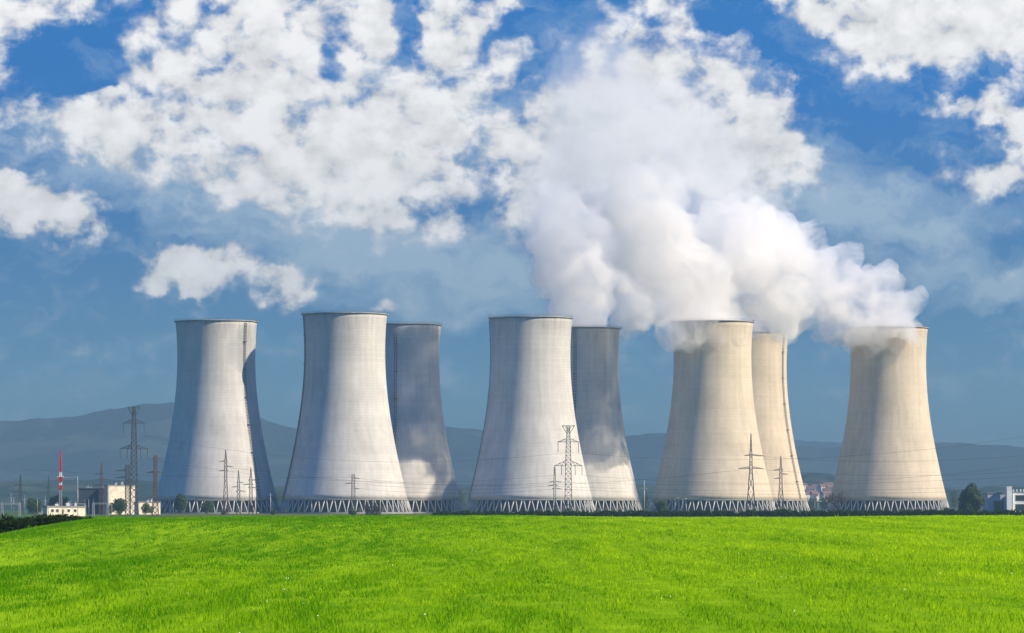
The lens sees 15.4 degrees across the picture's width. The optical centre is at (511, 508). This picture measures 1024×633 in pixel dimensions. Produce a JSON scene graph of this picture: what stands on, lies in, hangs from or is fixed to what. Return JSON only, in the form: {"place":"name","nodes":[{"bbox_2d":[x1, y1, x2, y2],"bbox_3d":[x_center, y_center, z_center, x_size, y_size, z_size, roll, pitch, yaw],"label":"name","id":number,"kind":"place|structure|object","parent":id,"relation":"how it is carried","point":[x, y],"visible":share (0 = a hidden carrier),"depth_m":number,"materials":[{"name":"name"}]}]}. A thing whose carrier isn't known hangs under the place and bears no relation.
{"place":"outdoors","nodes":[
{"label":"outdoors","id":0,"kind":"place"},
{"bbox_2d":[0,511,1023,632],"bbox_3d":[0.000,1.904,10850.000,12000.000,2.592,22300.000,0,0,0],"label":"ground","id":1,"kind":"structure","parent":0,"point":[64,550],"depth_m":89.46,"materials":[{"name":"green plant"}]},
{"bbox_2d":[0,501,20,515],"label":"switchyard gantry","id":2,"kind":"object","parent":1,"relation":"on","point":[19,510],"visible":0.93,"depth_m":1619.56,"materials":[{"name":"metal"}]},
{"bbox_2d":[14,475,26,513],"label":"power pylon","id":3,"kind":"object","parent":1,"relation":"on","point":[19,485],"visible":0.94,"depth_m":2099.59,"materials":[{"name":"metal"}]},
{"bbox_2d":[26,497,42,512],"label":"tree","id":4,"kind":"object","parent":1,"relation":"on","point":[31,503],"visible":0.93,"depth_m":2248.12,"materials":[{"name":"green plant"}]},
{"bbox_2d":[28,508,42,513],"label":"industrial building","id":5,"kind":"structure","parent":1,"relation":"on","point":[29,512],"depth_m":2250.00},
{"bbox_2d":[0,513,92,532],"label":"hedge","id":6,"kind":"object","parent":1,"relation":"on","point":[8,523],"visible":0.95,"depth_m":370.42,"materials":[{"name":"green plant"}]},
{"bbox_2d":[46,476,50,505],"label":"power pylon","id":7,"kind":"object","parent":1,"relation":"on","point":[49,487],"visible":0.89,"depth_m":2699.50,"materials":[{"name":"metal"}]},
{"bbox_2d":[48,494,68,505],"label":"tree","id":8,"kind":"object","parent":1,"relation":"on","point":[53,500],"visible":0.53,"depth_m":2447.45,"materials":[{"name":"green plant"}]},
{"bbox_2d":[57,449,63,505],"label":"radio mast","id":9,"kind":"object","parent":1,"relation":"on","point":[60,478],"visible":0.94,"depth_m":1699.45,"materials":[{"name":"metal"}]},
{"bbox_2d":[42,501,85,515],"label":"industrial building","id":10,"kind":"structure","parent":1,"relation":"on","point":[68,509],"depth_m":1590.45,"materials":[{"name":"concrete"}]},
{"bbox_2d":[63,476,78,505],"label":"switchyard pole","id":11,"kind":"object","parent":1,"relation":"on","point":[77,488],"visible":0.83,"depth_m":1659.87,"materials":[{"name":"metal"}]},
{"bbox_2d":[70,503,85,515],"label":"switchyard gantry","id":12,"kind":"object","parent":1,"relation":"on","point":[82,505],"visible":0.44,"depth_m":1619.58,"materials":[{"name":"metal"}]},
{"bbox_2d":[78,485,103,513],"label":"industrial building","id":13,"kind":"structure","parent":1,"relation":"on","point":[87,495],"depth_m":2060.00,"materials":[{"name":"stone"}]},
{"bbox_2d":[92,499,108,515],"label":"switchyard gantry","id":14,"kind":"object","parent":1,"relation":"on","point":[93,510],"visible":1,"depth_m":1619.60,"materials":[{"name":"metal"}]},
{"bbox_2d":[94,464,107,513],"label":"power pylon","id":15,"kind":"object","parent":1,"relation":"on","point":[100,484],"visible":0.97,"depth_m":2049.44,"materials":[{"name":"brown metal"}]},
{"bbox_2d":[107,502,115,513],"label":"tree","id":16,"kind":"object","parent":1,"relation":"on","point":[111,509],"visible":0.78,"depth_m":1978.78,"materials":[{"name":"green plant"}]},
{"bbox_2d":[104,481,134,513],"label":"industrial building","id":17,"kind":"structure","parent":1,"relation":"on","point":[112,492],"depth_m":2058.45,"materials":[{"name":"concrete"}]},
{"bbox_2d":[113,498,126,514],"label":"tree","id":18,"kind":"object","parent":1,"relation":"on","point":[119,505],"visible":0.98,"depth_m":1948.01,"materials":[{"name":"green plant"}]},
{"bbox_2d":[116,465,134,515],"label":"power pylon","id":19,"kind":"object","parent":1,"relation":"on","point":[129,477],"visible":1,"depth_m":1639.08,"materials":[{"name":"metal"}]},
{"bbox_2d":[120,407,147,514],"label":"power pylon","id":20,"kind":"object","parent":1,"relation":"on","point":[133,413],"visible":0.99,"depth_m":1899.36,"materials":[{"name":"metal"}]},
{"bbox_2d":[11,468,322,477],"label":"power line","id":21,"kind":"object","parent":20,"relation":"attached to","point":[182,476],"visible":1,"depth_m":1899.96,"materials":[{"name":"grey metal"}]},
{"bbox_2d":[134,433,565,461],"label":"power line","id":22,"kind":"object","parent":20,"relation":"attached to","point":[343,460],"visible":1,"depth_m":1891.05,"materials":[{"name":"grey metal"}]},
{"bbox_2d":[150,459,551,481],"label":"power line","id":23,"kind":"object","parent":20,"relation":"attached to","point":[360,481],"visible":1,"depth_m":1890.65,"materials":[{"name":"grey metal"}]},
{"bbox_2d":[142,503,149,513],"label":"tree","id":24,"kind":"object","parent":1,"relation":"on","point":[146,506],"visible":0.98,"depth_m":1898.91,"materials":[{"name":"green plant"}]},
{"bbox_2d":[133,499,160,513],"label":"industrial building","id":25,"kind":"structure","parent":1,"relation":"on","point":[140,504],"depth_m":2029.08,"materials":[{"name":"concrete"}]},
{"bbox_2d":[147,455,162,515],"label":"power pylon","id":26,"kind":"object","parent":1,"relation":"on","point":[154,480],"visible":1,"depth_m":1659.17,"materials":[{"name":"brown metal"}]},
{"bbox_2d":[174,492,188,513],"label":"tree","id":27,"kind":"object","parent":1,"relation":"on","point":[181,502],"visible":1,"depth_m":2148.97,"materials":[{"name":"green plant"}]},
{"bbox_2d":[200,500,213,513],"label":"tree","id":28,"kind":"object","parent":1,"relation":"on","point":[207,507],"visible":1,"depth_m":2198.41,"materials":[{"name":"green plant"}]},
{"bbox_2d":[155,318,278,513],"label":"cooling tower","id":29,"kind":"structure","parent":1,"relation":"on","point":[216,407],"depth_m":2387.71,"materials":[{"name":"concrete"}]},
{"bbox_2d":[219,449,232,514],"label":"power pylon","id":30,"kind":"object","parent":1,"relation":"on","point":[226,482],"visible":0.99,"depth_m":1949.52,"materials":[{"name":"grey metal"}]},
{"bbox_2d":[234,470,244,514],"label":"power pylon","id":31,"kind":"object","parent":1,"relation":"on","point":[238,494],"visible":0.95,"depth_m":1999.36,"materials":[{"name":"metal"}]},
{"bbox_2d":[243,468,258,514],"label":"power pylon","id":32,"kind":"object","parent":1,"relation":"on","point":[249,484],"visible":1,"depth_m":1969.40,"materials":[{"name":"metal"}]},
{"bbox_2d":[255,477,261,514],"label":"line pole","id":33,"kind":"object","parent":1,"relation":"on","point":[256,479],"visible":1,"depth_m":1949.78,"materials":[{"name":"metal"}]},
{"bbox_2d":[275,492,281,505],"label":"tree","id":34,"kind":"object","parent":1,"relation":"on","point":[279,496],"visible":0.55,"depth_m":3219.25,"materials":[{"name":"green plant"}]},
{"bbox_2d":[276,310,412,513],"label":"cooling tower","id":35,"kind":"structure","parent":1,"relation":"on","point":[344,414],"depth_m":2374.82,"materials":[{"name":"concrete"}]},
{"bbox_2d":[345,474,358,514],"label":"power pylon","id":36,"kind":"object","parent":1,"relation":"on","point":[352,489],"visible":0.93,"depth_m":1899.12,"materials":[{"name":"metal"}]},
{"bbox_2d":[357,488,548,493],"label":"power line","id":37,"kind":"object","parent":36,"relation":"attached to","point":[456,493],"visible":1,"depth_m":1879.05,"materials":[{"name":"grey metal"}]},
{"bbox_2d":[348,510,356,514],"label":"bush","id":38,"kind":"object","parent":1,"relation":"on","point":[352,512],"visible":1,"depth_m":1778.98,"materials":[{"name":"green plant"}]},
{"bbox_2d":[363,501,387,514],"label":"bare bush","id":39,"kind":"object","parent":1,"relation":"on","point":[377,509],"visible":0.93,"depth_m":1779.50,"materials":[{"name":"grey plant"}]},
{"bbox_2d":[385,321,462,512],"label":"cooling tower","id":40,"kind":"structure","parent":1,"relation":"on","point":[414,392],"depth_m":2537.40,"materials":[{"name":"concrete"}]},
{"bbox_2d":[458,490,464,509],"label":"tree","id":41,"kind":"object","parent":1,"relation":"on","point":[462,496],"visible":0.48,"depth_m":3099.01,"materials":[{"name":"green plant"}]},
{"bbox_2d":[466,314,594,512],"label":"cooling tower","id":42,"kind":"structure","parent":1,"relation":"on","point":[530,412],"depth_m":2416.94,"materials":[{"name":"concrete"}]},
{"bbox_2d":[549,467,559,510],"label":"power pylon","id":43,"kind":"object","parent":1,"relation":"on","point":[554,487],"visible":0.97,"depth_m":1819.44,"materials":[{"name":"metal"}]},
{"bbox_2d":[554,425,581,510],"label":"power pylon","id":44,"kind":"object","parent":1,"relation":"on","point":[567,439],"visible":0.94,"depth_m":1878.99,"materials":[{"name":"metal"}]},
{"bbox_2d":[571,437,1017,459],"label":"power line","id":45,"kind":"object","parent":44,"relation":"attached to","point":[798,458],"visible":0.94,"depth_m":1841.34,"materials":[{"name":"grey metal"}]},
{"bbox_2d":[584,465,1023,482],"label":"power line","id":46,"kind":"object","parent":44,"relation":"attached to","point":[813,482],"visible":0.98,"depth_m":1835.50,"materials":[{"name":"grey metal"}]},
{"bbox_2d":[570,325,641,511],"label":"cooling tower","id":47,"kind":"structure","parent":1,"relation":"on","point":[594,357],"depth_m":2591.30,"materials":[{"name":"concrete"}]},
{"bbox_2d":[643,480,645,510],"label":"line pole","id":48,"kind":"object","parent":1,"relation":"on","point":[644,486],"visible":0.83,"depth_m":1799.82,"materials":[{"name":"metal"}]},
{"bbox_2d":[641,495,649,509],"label":"tree","id":49,"kind":"object","parent":1,"relation":"on","point":[647,504],"visible":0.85,"depth_m":3099.07,"materials":[{"name":"green plant"}]},
{"bbox_2d":[653,499,670,510],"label":"tree","id":50,"kind":"object","parent":1,"relation":"on","point":[662,505],"visible":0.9,"depth_m":2148.44,"materials":[{"name":"green plant"}]},
{"bbox_2d":[648,318,775,512],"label":"cooling tower","id":51,"kind":"structure","parent":1,"relation":"on","point":[712,422],"depth_m":2471.85,"materials":[{"name":"beige concrete"}]},
{"bbox_2d":[431,509,1023,516],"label":"hedgerow","id":52,"kind":"object","parent":1,"relation":"on","point":[746,513],"visible":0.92,"depth_m":1498.45,"materials":[{"name":"green plant"}]},
{"bbox_2d":[738,433,763,509],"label":"power pylon","id":53,"kind":"object","parent":1,"relation":"on","point":[751,473],"visible":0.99,"depth_m":1799.53,"materials":[{"name":"metal"}]},
{"bbox_2d":[230,467,750,485],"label":"power line","id":54,"kind":"object","parent":53,"relation":"attached to","point":[510,485],"visible":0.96,"depth_m":1864.89,"materials":[{"name":"grey metal"}]},
{"bbox_2d":[751,468,1021,475],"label":"power line","id":55,"kind":"object","parent":53,"relation":"attached to","point":[877,475],"visible":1,"depth_m":1791.80,"materials":[{"name":"grey metal"}]},
{"bbox_2d":[761,455,1023,460],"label":"power line","id":56,"kind":"object","parent":53,"relation":"attached to","point":[937,460],"visible":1,"depth_m":1787.77,"materials":[{"name":"grey metal"}]},
{"bbox_2d":[751,330,809,511],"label":"cooling tower","id":57,"kind":"structure","parent":1,"relation":"on","point":[769,371],"depth_m":2687.24,"materials":[{"name":"beige concrete"}]},
{"bbox_2d":[774,456,788,509],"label":"power pylon","id":58,"kind":"object","parent":1,"relation":"on","point":[779,477],"visible":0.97,"depth_m":1999.51,"materials":[{"name":"metal"}]},
{"bbox_2d":[807,497,818,509],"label":"tree","id":59,"kind":"object","parent":1,"relation":"on","point":[812,502],"visible":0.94,"depth_m":3338.28,"materials":[{"name":"green plant"}]},
{"bbox_2d":[819,497,829,508],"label":"tree","id":60,"kind":"object","parent":1,"relation":"on","point":[823,502],"visible":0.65,"depth_m":3097.58,"materials":[{"name":"green plant"}]},
{"bbox_2d":[823,491,851,510],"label":"bare tree","id":61,"kind":"object","parent":1,"relation":"on","point":[832,498],"visible":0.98,"depth_m":1879.47,"materials":[{"name":"grey plant"}]},
{"bbox_2d":[827,324,948,511],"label":"cooling tower","id":62,"kind":"structure","parent":1,"relation":"on","point":[888,414],"depth_m":2564.72,"materials":[{"name":"beige concrete"}]},
{"bbox_2d":[948,490,957,508],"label":"tree","id":63,"kind":"object","parent":1,"relation":"on","point":[953,500],"visible":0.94,"depth_m":3339.01,"materials":[{"name":"green plant"}]},
{"bbox_2d":[958,483,985,512],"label":"tree","id":64,"kind":"object","parent":1,"relation":"on","point":[970,498],"visible":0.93,"depth_m":2045.25,"materials":[{"name":"green plant"}]},
{"bbox_2d":[982,493,1005,511],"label":"industrial building","id":65,"kind":"structure","parent":1,"relation":"on","point":[996,501],"depth_m":2100.00,"materials":[{"name":"grey concrete"}]},
{"bbox_2d":[993,501,1003,511],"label":"window","id":66,"kind":"structure","parent":65,"relation":"in","point":[997,505],"depth_m":2099.84,"materials":[{"name":"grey glass"}]},
{"bbox_2d":[1005,486,1011,510],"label":"stair shaft","id":67,"kind":"object","parent":1,"relation":"on","point":[1009,500],"visible":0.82,"depth_m":2092.00,"materials":[{"name":"white paint"}]},
{"bbox_2d":[1012,491,1023,511],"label":"industrial building","id":68,"kind":"structure","parent":1,"relation":"on","point":[1017,500],"depth_m":2095.96,"materials":[{"name":"white paint"}]},
{"bbox_2d":[1015,495,1023,500],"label":"window","id":69,"kind":"structure","parent":68,"relation":"in","point":[1017,497],"depth_m":2095.75,"materials":[{"name":"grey glass"}]},
{"bbox_2d":[1015,504,1023,510],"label":"window","id":70,"kind":"structure","parent":68,"relation":"in","point":[1020,507],"depth_m":2095.75,"materials":[{"name":"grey glass"}]},
{"bbox_2d":[0,402,1023,488],"bbox_3d":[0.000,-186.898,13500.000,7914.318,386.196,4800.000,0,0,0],"label":"hills","id":71,"kind":"structure","parent":0,"point":[89,444],"depth_m":12631.05,"materials":[{"name":"blue"}]},
{"bbox_2d":[0,473,1023,510],"bbox_3d":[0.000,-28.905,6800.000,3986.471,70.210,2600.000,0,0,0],"label":"foothills","id":72,"kind":"structure","parent":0,"point":[34,489],"depth_m":6442.73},
{"bbox_2d":[811,494,818,500],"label":"village house","id":73,"kind":"structure","parent":72,"relation":"on","point":[814,496],"depth_m":5835.86,"materials":[{"name":"white tile"}]},
{"bbox_2d":[810,491,819,496],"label":"village house","id":74,"kind":"structure","parent":72,"relation":"on","point":[814,492],"depth_m":5875.71,"materials":[{"name":"white paint"}]},
{"bbox_2d":[818,484,826,492],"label":"village house","id":75,"kind":"structure","parent":72,"relation":"on","point":[820,486],"depth_m":6082.54,"materials":[{"name":"white tile"}]},
{"bbox_2d":[820,491,831,501],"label":"village house","id":76,"kind":"structure","parent":72,"relation":"on","point":[824,493],"depth_m":5845.83,"materials":[{"name":"white tile"}]},
{"bbox_2d":[0,0,1023,447],"label":"sky","id":77,"kind":"structure","parent":0,"point":[812,171],"materials":[{"name":"blue"}]},
{"bbox_2d":[557,485,1007,490],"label":"power line","id":78,"kind":"object","parent":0,"point":[833,490],"visible":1,"depth_m":1814.63,"materials":[{"name":"grey metal"}]},
{"bbox_2d":[567,489,1009,493],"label":"power line","id":79,"kind":"object","parent":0,"point":[872,493],"visible":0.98,"depth_m":1808.65,"materials":[{"name":"grey metal"}]},
{"bbox_2d":[566,476,1023,484],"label":"power line","id":80,"kind":"object","parent":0,"point":[806,484],"visible":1,"depth_m":1812.03,"materials":[{"name":"grey metal"}]},
{"bbox_2d":[806,486,815,491],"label":"village house","id":81,"kind":"structure","parent":0,"point":[810,488],"depth_m":5971.57,"materials":[{"name":"white tile"}]},
{"bbox_2d":[794,440,1022,447],"bbox_3d":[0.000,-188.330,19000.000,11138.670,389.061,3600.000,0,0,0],"label":"hills","id":82,"kind":"structure","parent":0,"point":[814,443],"depth_m":18844.36,"materials":[{"name":"blue"}]}
]}

